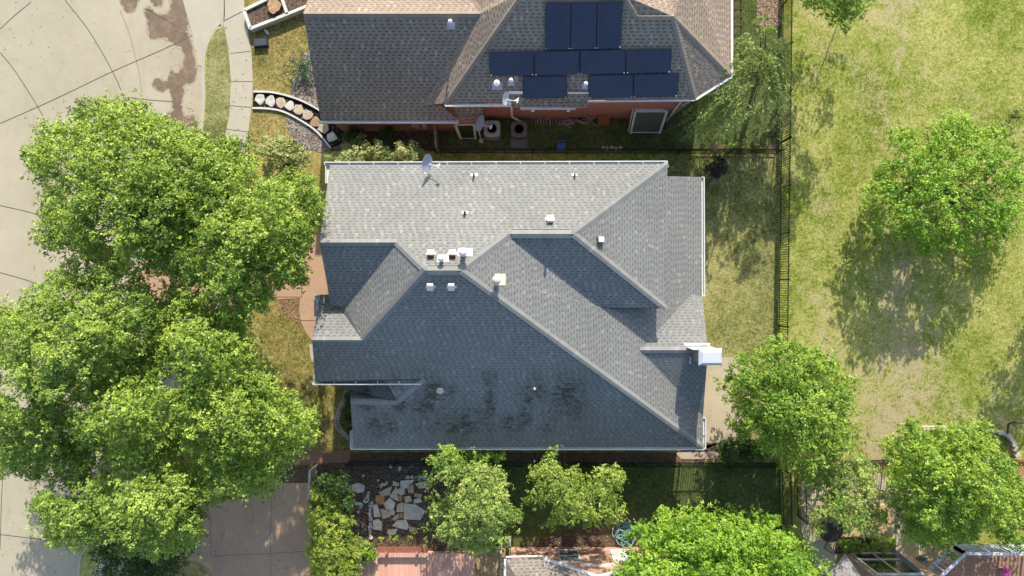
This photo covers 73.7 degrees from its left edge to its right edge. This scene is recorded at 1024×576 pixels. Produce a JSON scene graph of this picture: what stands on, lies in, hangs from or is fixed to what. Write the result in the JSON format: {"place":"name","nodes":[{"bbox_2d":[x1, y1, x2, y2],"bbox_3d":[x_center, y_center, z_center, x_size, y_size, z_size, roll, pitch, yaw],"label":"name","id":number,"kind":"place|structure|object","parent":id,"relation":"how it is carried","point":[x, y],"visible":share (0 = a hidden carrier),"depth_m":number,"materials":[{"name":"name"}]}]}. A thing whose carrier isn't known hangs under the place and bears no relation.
{"place":"outdoors","nodes":[
{"label":"outdoors","id":0,"kind":"place"},
{"bbox_2d":[0,0,202,575],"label":"street","id":1,"kind":"structure","parent":0,"point":[84,62],"depth_m":36.12,"materials":[{"name":"concrete"}]},
{"bbox_2d":[0,402,101,494],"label":"oak tree","id":2,"kind":"object","parent":1,"relation":"on","point":[16,451],"visible":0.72,"depth_m":29.61,"materials":[{"name":"green plant"}]},
{"bbox_2d":[0,254,175,462],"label":"oak tree","id":3,"kind":"object","parent":1,"relation":"on","point":[120,328],"visible":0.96,"depth_m":27.75,"materials":[{"name":"green plant"}]},
{"bbox_2d":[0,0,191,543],"bbox_3d":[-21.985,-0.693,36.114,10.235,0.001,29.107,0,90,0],"label":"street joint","id":4,"kind":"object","parent":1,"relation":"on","point":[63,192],"visible":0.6,"depth_m":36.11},
{"bbox_2d":[121,0,137,12],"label":"wet street","id":5,"kind":"structure","parent":1,"relation":"on","point":[129,5],"depth_m":36.12,"materials":[{"name":"concrete"}]},
{"bbox_2d":[76,0,224,575],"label":"kerb","id":6,"kind":"structure","parent":1,"relation":"on","point":[214,29],"depth_m":35.99,"materials":[{"name":"concrete"}]},
{"bbox_2d":[24,448,293,564],"bbox_3d":[-15.715,9.747,31.267,12.233,9.746,5.625,0,90,0],"label":"oak tree","id":7,"kind":"object","parent":1,"relation":"on","point":[73,518],"visible":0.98,"depth_m":28.19,"materials":[{"name":"green plant"}]},
{"bbox_2d":[143,0,198,159],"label":"wet street","id":8,"kind":"structure","parent":1,"relation":"on","point":[176,29],"depth_m":36.12,"materials":[{"name":"concrete"}]},
{"bbox_2d":[0,1,920,574],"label":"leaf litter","id":9,"kind":"object","parent":1,"relation":"on","point":[342,391],"visible":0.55,"depth_m":35.97,"materials":[{"name":"plant"}]},
{"bbox_2d":[94,23,229,537],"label":"verge","id":10,"kind":"structure","parent":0,"point":[217,89],"depth_m":35.99,"materials":[{"name":"green plant"}]},
{"bbox_2d":[97,12,252,575],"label":"sidewalk","id":11,"kind":"structure","parent":0,"point":[236,26],"depth_m":35.98,"materials":[{"name":"concrete"}]},
{"bbox_2d":[175,558,211,575],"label":"neighbour lawn","id":12,"kind":"structure","parent":0,"point":[193,568],"depth_m":35.97,"materials":[{"name":"green plant"}]},
{"bbox_2d":[183,0,220,65],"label":"driveway apron","id":13,"kind":"object","parent":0,"point":[205,20],"visible":1,"depth_m":36.11,"materials":[{"name":"concrete"}]},
{"bbox_2d":[145,483,310,575],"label":"neighbour driveway","id":14,"kind":"structure","parent":0,"point":[234,532],"depth_m":35.98,"materials":[{"name":"concrete"}]},
{"bbox_2d":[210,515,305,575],"bbox_3d":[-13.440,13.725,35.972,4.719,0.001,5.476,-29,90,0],"label":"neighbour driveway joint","id":15,"kind":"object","parent":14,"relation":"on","point":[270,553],"visible":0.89,"depth_m":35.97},
{"bbox_2d":[131,228,326,313],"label":"driveway","id":16,"kind":"structure","parent":0,"point":[318,283],"depth_m":35.98,"materials":[{"name":"concrete"}]},
{"bbox_2d":[223,0,243,22],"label":"driveway apron","id":17,"kind":"object","parent":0,"point":[233,7],"visible":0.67,"depth_m":35.99,"materials":[{"name":"concrete"}]},
{"bbox_2d":[158,0,349,479],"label":"front lawn","id":18,"kind":"structure","parent":0,"point":[272,329],"depth_m":35.99,"materials":[{"name":"green plant"}]},
{"bbox_2d":[62,304,322,491],"bbox_3d":[-13.853,5.683,30.888,10.139,10.526,8.954,-37,90,0],"label":"oak tree","id":19,"kind":"object","parent":18,"relation":"on","point":[184,407],"visible":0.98,"depth_m":27.33,"materials":[{"name":"green plant"}]},
{"bbox_2d":[134,120,330,341],"bbox_3d":[-12.350,-2.327,30.903,9.553,10.421,9.920,0,90,0],"label":"oak tree","id":20,"kind":"object","parent":18,"relation":"on","point":[227,266],"visible":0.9,"depth_m":27.51,"materials":[{"name":"green plant"}]},
{"bbox_2d":[253,38,268,47],"bbox_3d":[-13.181,-12.866,35.885,0.720,0.270,0.420,-5,90,0],"label":"utility box","id":21,"kind":"object","parent":18,"relation":"on","point":[261,43],"visible":1,"depth_m":35.75,"materials":[{"name":"black plastic"}]},
{"bbox_2d":[243,0,306,32],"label":"timber planter","id":22,"kind":"object","parent":18,"relation":"on","point":[258,15],"visible":0.88,"depth_m":35.70,"materials":[{"name":"wood"}]},
{"bbox_2d":[267,0,282,15],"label":"boulder","id":23,"kind":"object","parent":22,"relation":"in","point":[275,7],"visible":1,"depth_m":35.48,"materials":[{"name":"beige stone"}]},
{"bbox_2d":[255,130,311,171],"bbox_3d":[-11.575,-6.888,34.545,3.324,2.975,2.387,0,90,0],"label":"round shrub","id":24,"kind":"object","parent":18,"relation":"on","point":[284,151],"visible":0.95,"depth_m":33.81,"materials":[{"name":"green plant"}]},
{"bbox_2d":[279,300,302,326],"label":"bare earth","id":25,"kind":"structure","parent":18,"relation":"on","point":[291,314],"depth_m":35.99,"materials":[{"name":"brown soil"}]},
{"bbox_2d":[252,107,330,148],"bbox_3d":[-11.459,-8.682,35.950,4.649,0.130,0.683,27,90,0],"label":"path edging","id":26,"kind":"object","parent":18,"relation":"on","point":[302,121],"visible":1,"depth_m":35.88,"materials":[{"name":"white paint"}]},
{"bbox_2d":[290,50,317,107],"bbox_3d":[-10.354,-10.933,35.988,2.201,0.001,2.568,23,90,0],"label":"gravel bed","id":27,"kind":"object","parent":18,"relation":"on","point":[309,98],"visible":0.56,"depth_m":35.99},
{"bbox_2d":[280,49,313,92],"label":"sago palm","id":28,"kind":"object","parent":27,"relation":"on","point":[303,70],"visible":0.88,"depth_m":35.59,"materials":[{"name":"green plant"}]},
{"bbox_2d":[286,116,329,152],"bbox_3d":[-10.957,-7.944,35.988,2.898,0.001,1.153,39,90,0],"label":"gravel bed","id":29,"kind":"object","parent":18,"relation":"on","point":[320,146],"visible":0.9,"depth_m":35.99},
{"bbox_2d":[252,465,310,486],"bbox_3d":[-12.195,9.864,35.988,3.320,0.001,1.068,-4,90,0],"label":"dirt strip","id":30,"kind":"object","parent":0,"point":[300,474],"visible":0.29,"depth_m":35.99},
{"bbox_2d":[253,92,345,147],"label":"mulch path","id":31,"kind":"structure","parent":0,"point":[338,132],"depth_m":35.98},
{"bbox_2d":[253,91,346,130],"bbox_3d":[-11.033,-9.546,35.950,5.365,0.130,0.628,23,90,0],"label":"path edging","id":32,"kind":"object","parent":31,"relation":"on","point":[286,95],"visible":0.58,"depth_m":35.88,"materials":[{"name":"white paint"}]},
{"bbox_2d":[299,298,315,339],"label":"front walk","id":33,"kind":"structure","parent":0,"point":[306,308],"depth_m":35.98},
{"bbox_2d":[289,450,349,464],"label":"side path","id":34,"kind":"structure","parent":0,"point":[314,457],"depth_m":35.97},
{"bbox_2d":[312,463,496,553],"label":"garden soil","id":35,"kind":"structure","parent":0,"point":[374,473],"depth_m":35.99,"materials":[{"name":"soil"}]},
{"bbox_2d":[307,464,317,499],"bbox_3d":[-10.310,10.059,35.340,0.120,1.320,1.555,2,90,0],"label":"edging","id":36,"kind":"object","parent":35,"relation":"on","point":[312,472],"visible":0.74,"depth_m":34.92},
{"bbox_2d":[298,482,364,575],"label":"hedge","id":37,"kind":"object","parent":35,"relation":"on","point":[332,558],"visible":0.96,"depth_m":33.85,"materials":[{"name":"green plant"}]},
{"bbox_2d":[309,470,355,515],"bbox_3d":[-8.719,9.979,34.501,2.949,3.024,2.172,43,90,0],"label":"evergreen shrub","id":38,"kind":"object","parent":35,"relation":"on","point":[322,481],"visible":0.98,"depth_m":33.55,"materials":[{"name":"green plant"}]},
{"bbox_2d":[356,539,378,564],"bbox_3d":[-7.487,13.573,35.389,1.408,1.446,1.288,30,90,0],"label":"shrub","id":39,"kind":"object","parent":35,"relation":"on","point":[370,554],"visible":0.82,"depth_m":35.00,"materials":[{"name":"green plant"}]},
{"bbox_2d":[404,503,423,519],"bbox_3d":[-5.132,11.780,35.972,1.139,0.056,0.895,0,90,0],"label":"flagstone","id":40,"kind":"object","parent":35,"relation":"on","point":[413,511],"visible":1,"depth_m":35.94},
{"bbox_2d":[357,551,474,575],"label":"timber deck","id":41,"kind":"structure","parent":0,"point":[442,563],"depth_m":35.70,"materials":[{"name":"wood"}]},
{"bbox_2d":[377,547,427,554],"bbox_3d":[-5.646,13.567,35.480,2.610,0.480,0.386,0,90,0],"label":"deck bench","id":42,"kind":"object","parent":41,"relation":"on","point":[387,550],"visible":1,"depth_m":35.26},
{"bbox_2d":[312,161,721,449],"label":"brick house","id":43,"kind":"structure","parent":0,"point":[508,305],"depth_m":30.50,"materials":[{"name":"grey"}]},
{"bbox_2d":[422,154,440,173],"bbox_3d":[-3.538,-5.497,30.252,0.826,1.030,0.790,0,90,0],"label":"satellite dish","id":44,"kind":"object","parent":43,"relation":"on","point":[426,163],"visible":1,"depth_m":30.12,"materials":[{"name":"paint"}]},
{"bbox_2d":[350,453,704,462],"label":"side yard","id":45,"kind":"structure","parent":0,"point":[602,457],"depth_m":35.99,"materials":[{"name":"soil"}]},
{"bbox_2d":[421,443,506,465],"bbox_3d":[-2.365,8.349,33.999,4.139,4.044,1.700,6,90,0],"label":"shrub","id":46,"kind":"object","parent":45,"relation":"on","point":[495,457],"visible":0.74,"depth_m":33.22,"materials":[{"name":"green plant"}]},
{"bbox_2d":[345,461,779,468],"bbox_3d":[2.637,9.176,35.470,22.415,1.060,0.055,0,90,0],"label":"iron fence","id":47,"kind":"object","parent":45,"relation":"on","point":[634,466],"visible":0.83,"depth_m":35.45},
{"bbox_2d":[676,452,718,458],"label":"side walk slab","id":48,"kind":"structure","parent":45,"relation":"on","point":[700,455],"depth_m":35.98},
{"bbox_2d":[80,0,1023,575],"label":"park ground","id":49,"kind":"structure","parent":0,"point":[928,340],"depth_m":36.00,"materials":[{"name":"green plant"}]},
{"bbox_2d":[18,85,221,288],"bbox_3d":[-17.169,-4.429,31.022,10.155,10.048,9.002,0,90,0],"label":"oak tree","id":50,"kind":"object","parent":49,"relation":"on","point":[131,205],"visible":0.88,"depth_m":27.78,"materials":[{"name":"green plant"}]},
{"bbox_2d":[87,530,198,575],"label":"bush","id":51,"kind":"object","parent":49,"relation":"on","point":[134,568],"visible":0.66,"depth_m":31.59,"materials":[{"name":"green plant"}]},
{"bbox_2d":[322,133,425,162],"bbox_3d":[-6.786,-6.710,34.020,4.957,4.044,2.164,0,90,0],"label":"oleander shrub","id":52,"kind":"object","parent":49,"relation":"on","point":[351,153],"visible":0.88,"depth_m":33.04,"materials":[{"name":"green plant"}]},
{"bbox_2d":[330,131,434,150],"bbox_3d":[-6.827,-8.040,35.990,5.536,0.001,1.634,0,90,0],"label":"shade bed","id":53,"kind":"object","parent":49,"relation":"on","point":[429,138],"visible":0.2,"depth_m":35.99,"materials":[{"name":"soil"}]},
{"bbox_2d":[341,126,366,146],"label":"box shrub","id":54,"kind":"object","parent":53,"relation":"on","point":[351,133],"visible":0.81,"depth_m":34.73,"materials":[{"name":"green plant"}]},
{"bbox_2d":[375,126,393,144],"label":"box shrub","id":55,"kind":"object","parent":53,"relation":"on","point":[385,133],"visible":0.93,"depth_m":34.73,"materials":[{"name":"green plant"}]},
{"bbox_2d":[417,446,524,559],"bbox_3d":[-2.047,10.460,33.010,5.398,6.061,6.187,0,90,0],"label":"crape myrtle","id":56,"kind":"object","parent":49,"relation":"on","point":[476,506],"visible":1,"depth_m":31.69,"materials":[{"name":"green plant"}]},
{"bbox_2d":[475,548,509,575],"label":"side slab","id":57,"kind":"structure","parent":49,"relation":"on","point":[485,565],"depth_m":35.98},
{"bbox_2d":[303,0,732,130],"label":"neighbour house","id":58,"kind":"structure","parent":49,"relation":"on","point":[410,65],"depth_m":31.07,"materials":[{"name":"brown"}]},
{"bbox_2d":[454,124,476,139],"bbox_3d":[-2.435,-8.106,35.203,1.151,1.455,0.623,0,90,0],"label":"leaning screen","id":59,"kind":"object","parent":58,"relation":"attached to","point":[465,131],"visible":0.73,"depth_m":35.14,"materials":[{"name":"white paint"}]},
{"bbox_2d":[476,115,491,142],"bbox_3d":[-1.344,-7.981,34.356,0.806,3.249,0.770,0,90,0],"label":"satellite dish","id":60,"kind":"object","parent":58,"relation":"attached to","point":[479,123],"visible":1,"depth_m":33.18,"materials":[{"name":"paint"}]},
{"bbox_2d":[489,51,533,75],"bbox_3d":[-0.014,-10.089,30.719,2.007,0.582,0.936,0,90,0],"label":"solar panel","id":61,"kind":"object","parent":58,"relation":"attached to","point":[511,63],"visible":1,"depth_m":30.69,"materials":[{"name":"glass"}]},
{"bbox_2d":[523,76,566,98],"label":"solar panel","id":62,"kind":"object","parent":58,"relation":"attached to","point":[537,87],"visible":1,"depth_m":31.24,"materials":[{"name":"glass"}]},
{"bbox_2d":[534,50,578,74],"bbox_3d":[2.020,-10.117,30.702,2.062,0.593,0.954,0,90,0],"label":"solar panel","id":63,"kind":"object","parent":58,"relation":"attached to","point":[556,62],"visible":1,"depth_m":30.67,"materials":[{"name":"glass"}]},
{"bbox_2d":[545,3,570,49],"bbox_3d":[2.012,-11.451,29.902,1.131,1.040,1.698,0,90,0],"label":"solar panel","id":64,"kind":"object","parent":58,"relation":"attached to","point":[557,24],"visible":1,"depth_m":29.88,"materials":[{"name":"glass"}]},
{"bbox_2d":[571,2,596,49],"bbox_3d":[3.149,-11.460,29.897,1.168,1.051,1.715,0,90,0],"label":"solar panel","id":65,"kind":"object","parent":58,"relation":"attached to","point":[583,24],"visible":1,"depth_m":29.86,"materials":[{"name":"glass"}]},
{"bbox_2d":[580,49,624,73],"bbox_3d":[4.085,-10.155,30.680,2.095,0.592,0.952,0,90,0],"label":"solar panel","id":66,"kind":"object","parent":58,"relation":"attached to","point":[602,61],"visible":1,"depth_m":30.64,"materials":[{"name":"glass"}]},
{"bbox_2d":[597,2,622,48],"bbox_3d":[4.252,-11.478,29.887,1.138,1.050,1.713,0,90,0],"label":"solar panel","id":67,"kind":"object","parent":58,"relation":"attached to","point":[609,20],"visible":1,"depth_m":29.84,"materials":[{"name":"glass"}]},
{"bbox_2d":[589,74,632,97],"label":"solar panel","id":68,"kind":"object","parent":58,"relation":"attached to","point":[610,86],"visible":1,"depth_m":31.22,"materials":[{"name":"glass"}]},
{"bbox_2d":[628,109,667,133],"bbox_3d":[6.917,-8.534,35.002,1.800,1.855,0.874,0,90,0],"label":"leaning screen","id":69,"kind":"object","parent":58,"relation":"attached to","point":[648,121],"visible":1,"depth_m":34.94,"materials":[{"name":"white paint"}]},
{"bbox_2d":[626,48,671,72],"bbox_3d":[6.124,-10.192,30.657,2.084,0.591,0.951,0,90,0],"label":"solar panel","id":70,"kind":"object","parent":58,"relation":"attached to","point":[648,60],"visible":1,"depth_m":30.62,"materials":[{"name":"glass"}]},
{"bbox_2d":[633,73,678,96],"bbox_3d":[6.578,-9.259,31.217,2.079,0.588,0.947,0,90,0],"label":"solar panel","id":71,"kind":"object","parent":58,"relation":"attached to","point":[655,85],"visible":1,"depth_m":31.19,"materials":[{"name":"glass"}]},
{"bbox_2d":[436,95,780,150],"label":"side yard grass","id":72,"kind":"structure","parent":49,"relation":"on","point":[615,133],"depth_m":35.99,"materials":[{"name":"plant"}]},
{"bbox_2d":[484,121,500,139],"bbox_3d":[-1.033,-8.236,35.621,0.907,0.767,0.907,0,90,0],"label":"air conditioner","id":73,"kind":"object","parent":72,"relation":"on","point":[493,132],"visible":0.91,"depth_m":35.30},
{"bbox_2d":[511,121,526,147],"bbox_3d":[0.361,-7.969,35.621,0.864,0.767,1.282,0,90,0],"label":"air conditioner","id":74,"kind":"object","parent":72,"relation":"on","point":[518,134],"visible":0.99,"depth_m":35.30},
{"bbox_2d":[597,114,610,125],"bbox_3d":[4.796,-8.805,35.475,0.652,0.967,0.477,-3,90,0],"label":"wooden board","id":75,"kind":"object","parent":72,"relation":"on","point":[603,119],"visible":0.88,"depth_m":35.51,"materials":[{"name":"brown wood"}]},
{"bbox_2d":[710,145,777,151],"bbox_3d":[12.229,-7.366,35.984,3.584,0.001,0.395,0,90,0],"label":"plant bed","id":76,"kind":"object","parent":72,"relation":"on","point":[752,146],"visible":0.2,"depth_m":35.98,"materials":[{"name":"soil"}]},
{"bbox_2d":[432,147,785,153],"bbox_3d":[4.931,-7.093,35.320,17.932,1.360,0.055,0,90,0],"label":"iron fence","id":77,"kind":"object","parent":49,"relation":"on","point":[632,151],"visible":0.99,"depth_m":35.26,"materials":[{"name":"metal"}]},
{"bbox_2d":[675,443,718,451],"bbox_3d":[9.777,8.407,35.982,2.372,0.001,0.527,0,90,0],"label":"brick edge","id":78,"kind":"object","parent":49,"relation":"on","point":[711,447],"visible":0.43,"depth_m":35.98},
{"bbox_2d":[610,499,834,575],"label":"shade tree","id":79,"kind":"object","parent":49,"relation":"on","point":[745,541],"visible":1,"depth_m":30.41,"materials":[{"name":"green plant"}]},
{"bbox_2d":[776,0,792,469],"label":"iron fence","id":80,"kind":"object","parent":49,"relation":"on","point":[781,142],"visible":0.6,"depth_m":35.19,"materials":[{"name":"metal"}]},
{"bbox_2d":[781,469,793,540],"bbox_3d":[14.238,11.140,35.295,0.057,1.410,3.407,-2,90,0],"label":"iron fence","id":81,"kind":"object","parent":49,"relation":"on","point":[786,471],"visible":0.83,"depth_m":35.29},
{"bbox_2d":[714,333,865,489],"bbox_3d":[13.417,5.957,32.486,7.281,7.139,7.870,0,90,0],"label":"maple tree","id":82,"kind":"object","parent":49,"relation":"on","point":[785,412],"visible":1,"depth_m":30.68,"materials":[{"name":"green plant"}]},
{"bbox_2d":[801,0,876,35],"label":"overhanging tree","id":83,"kind":"object","parent":49,"relation":"on","point":[845,14],"visible":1,"depth_m":31.06,"materials":[{"name":"green plant"}]},
{"bbox_2d":[795,451,886,504],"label":"leaning tree","id":84,"kind":"object","parent":49,"relation":"on","point":[858,467],"visible":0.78,"depth_m":32.46,"materials":[{"name":"green plant"}]},
{"bbox_2d":[806,474,892,541],"bbox_3d":[16.212,10.860,33.640,4.352,4.831,3.625,-25,90,0],"label":"courtyard tree","id":85,"kind":"object","parent":49,"relation":"on","point":[863,519],"visible":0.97,"depth_m":32.42,"materials":[{"name":"green plant"}]},
{"bbox_2d":[830,550,938,575],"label":"sunroom house","id":86,"kind":"structure","parent":49,"relation":"on","point":[895,563],"depth_m":34.01,"materials":[{"name":"brick"}]},
{"bbox_2d":[850,552,923,574],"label":"pergola","id":87,"kind":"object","parent":86,"relation":"in","point":[879,563],"depth_m":34.42,"materials":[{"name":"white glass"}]},
{"bbox_2d":[928,544,1023,575],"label":"raised deck","id":88,"kind":"structure","parent":86,"relation":"attached to","point":[975,560],"depth_m":34.70,"materials":[{"name":"wood"}]},
{"bbox_2d":[858,102,1023,262],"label":"park tree","id":89,"kind":"object","parent":49,"relation":"on","point":[929,189],"visible":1,"depth_m":33.03,"materials":[{"name":"green plant"}]},
{"bbox_2d":[871,414,1023,559],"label":"maple tree","id":90,"kind":"object","parent":49,"relation":"on","point":[941,469],"visible":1,"depth_m":30.56,"materials":[{"name":"green plant"}]},
{"bbox_2d":[504,547,656,575],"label":"corner house","id":91,"kind":"structure","parent":0,"point":[558,561],"depth_m":33.51,"materials":[{"name":"beige"}]},
{"bbox_2d":[558,549,580,562],"bbox_3d":[2.905,13.628,34.750,1.070,1.570,0.070,0,90,0],"label":"window","id":92,"kind":"structure","parent":91,"relation":"in","point":[565,555],"depth_m":34.65,"materials":[{"name":"white paint"}]},
{"bbox_2d":[610,549,630,562],"bbox_3d":[5.607,13.628,34.750,1.070,1.570,0.070,0,90,0],"label":"window","id":93,"kind":"structure","parent":91,"relation":"in","point":[615,553],"depth_m":34.74,"materials":[{"name":"white paint"}]},
{"bbox_2d":[495,463,788,564],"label":"lawn","id":94,"kind":"structure","parent":0,"point":[647,492],"depth_m":35.99,"materials":[{"name":"green plant"}]},
{"bbox_2d":[521,444,629,533],"bbox_3d":[3.140,9.762,33.042,5.478,6.060,4.744,0,90,0],"label":"broadleaf tree","id":95,"kind":"object","parent":94,"relation":"on","point":[576,504],"visible":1,"depth_m":31.70,"materials":[{"name":"green plant"}]},
{"bbox_2d":[526,515,656,546],"bbox_3d":[4.415,12.900,35.982,7.396,0.001,1.887,0,90,0],"label":"dirt bed","id":96,"kind":"object","parent":94,"relation":"on","point":[588,541],"visible":0.57,"depth_m":35.98,"materials":[{"name":"soil"}]},
{"bbox_2d":[612,518,637,547],"bbox_3d":[5.919,12.905,35.849,1.302,0.244,1.456,-35,90,0],"label":"garden hose","id":97,"kind":"object","parent":96,"relation":"on","point":[624,540],"visible":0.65,"depth_m":35.80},
{"bbox_2d":[665,150,780,462],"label":"back lawn","id":98,"kind":"structure","parent":0,"point":[740,299],"depth_m":35.99,"materials":[{"name":"green plant"}]},
{"bbox_2d":[703,153,729,180],"bbox_3d":[10.660,-6.223,35.287,1.184,1.484,1.659,37,90,0],"label":"dark bush","id":99,"kind":"object","parent":98,"relation":"on","point":[716,168],"visible":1,"depth_m":34.79,"materials":[{"name":"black plant"}]},
{"bbox_2d":[715,436,767,464],"bbox_3d":[11.605,8.267,34.667,2.896,2.747,1.788,0,90,0],"label":"corner shrub","id":100,"kind":"object","parent":98,"relation":"on","point":[727,449],"visible":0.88,"depth_m":34.04,"materials":[{"name":"green plant"}]},
{"bbox_2d":[703,357,749,442],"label":"patio","id":101,"kind":"structure","parent":0,"point":[716,427],"depth_m":35.98,"materials":[{"name":"concrete"}]},
{"bbox_2d":[729,0,782,94],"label":"neighbour back yard","id":102,"kind":"structure","parent":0,"point":[749,12],"depth_m":35.99,"materials":[{"name":"green plant"}]},
{"bbox_2d":[665,13,795,157],"bbox_3d":[10.842,-9.833,33.656,6.162,4.828,6.806,0,90,0],"label":"weeping tree","id":103,"kind":"object","parent":102,"relation":"on","point":[760,68],"visible":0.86,"depth_m":32.36,"materials":[{"name":"green plant"}]},
{"bbox_2d":[733,0,742,52],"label":"trellis","id":104,"kind":"object","parent":102,"relation":"on","point":[740,17],"visible":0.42,"depth_m":34.07,"materials":[{"name":"brown wood"}]},
{"bbox_2d":[757,0,780,25],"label":"wood chips","id":105,"kind":"object","parent":102,"relation":"on","point":[772,8],"visible":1,"depth_m":35.98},
{"bbox_2d":[796,471,808,523],"bbox_3d":[15.003,10.758,35.320,0.056,1.360,2.482,-1,90,0],"label":"iron fence","id":106,"kind":"object","parent":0,"point":[797,514],"visible":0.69,"depth_m":35.36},
{"bbox_2d":[800,463,914,574],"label":"stone patio","id":107,"kind":"structure","parent":0,"point":[818,544],"depth_m":35.99,"materials":[{"name":"stone"}]},
{"bbox_2d":[817,503,890,536],"bbox_3d":[18.003,12.191,35.950,3.866,0.080,1.815,0,90,0],"label":"stone patio step","id":108,"kind":"object","parent":107,"relation":"on","point":[886,532],"visible":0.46,"depth_m":35.91,"materials":[{"name":"beige stone"}]},
{"bbox_2d":[820,518,842,541],"bbox_3d":[16.434,12.467,35.535,1.280,0.770,1.280,0,90,0],"label":"round table","id":109,"kind":"object","parent":108,"relation":"on","point":[833,534],"visible":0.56,"depth_m":35.15,"materials":[{"name":"brown metal"}]},
{"bbox_2d":[834,538,895,553],"bbox_3d":[18.605,13.598,35.980,3.268,0.001,0.843,0,90,0],"label":"flower bed","id":110,"kind":"object","parent":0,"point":[839,548],"visible":0.2,"depth_m":35.98,"materials":[{"name":"plant"}]},
{"bbox_2d":[847,535,863,556],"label":"flowering plant","id":111,"kind":"object","parent":110,"relation":"on","point":[854,546],"visible":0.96,"depth_m":35.26,"materials":[{"name":"green plant"}]},
{"bbox_2d":[881,536,899,554],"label":"flowering plant","id":112,"kind":"object","parent":110,"relation":"on","point":[891,542],"visible":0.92,"depth_m":35.11,"materials":[{"name":"green plant"}]},
{"bbox_2d":[890,500,940,566],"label":"stone terrace","id":113,"kind":"structure","parent":0,"point":[930,555],"depth_m":35.98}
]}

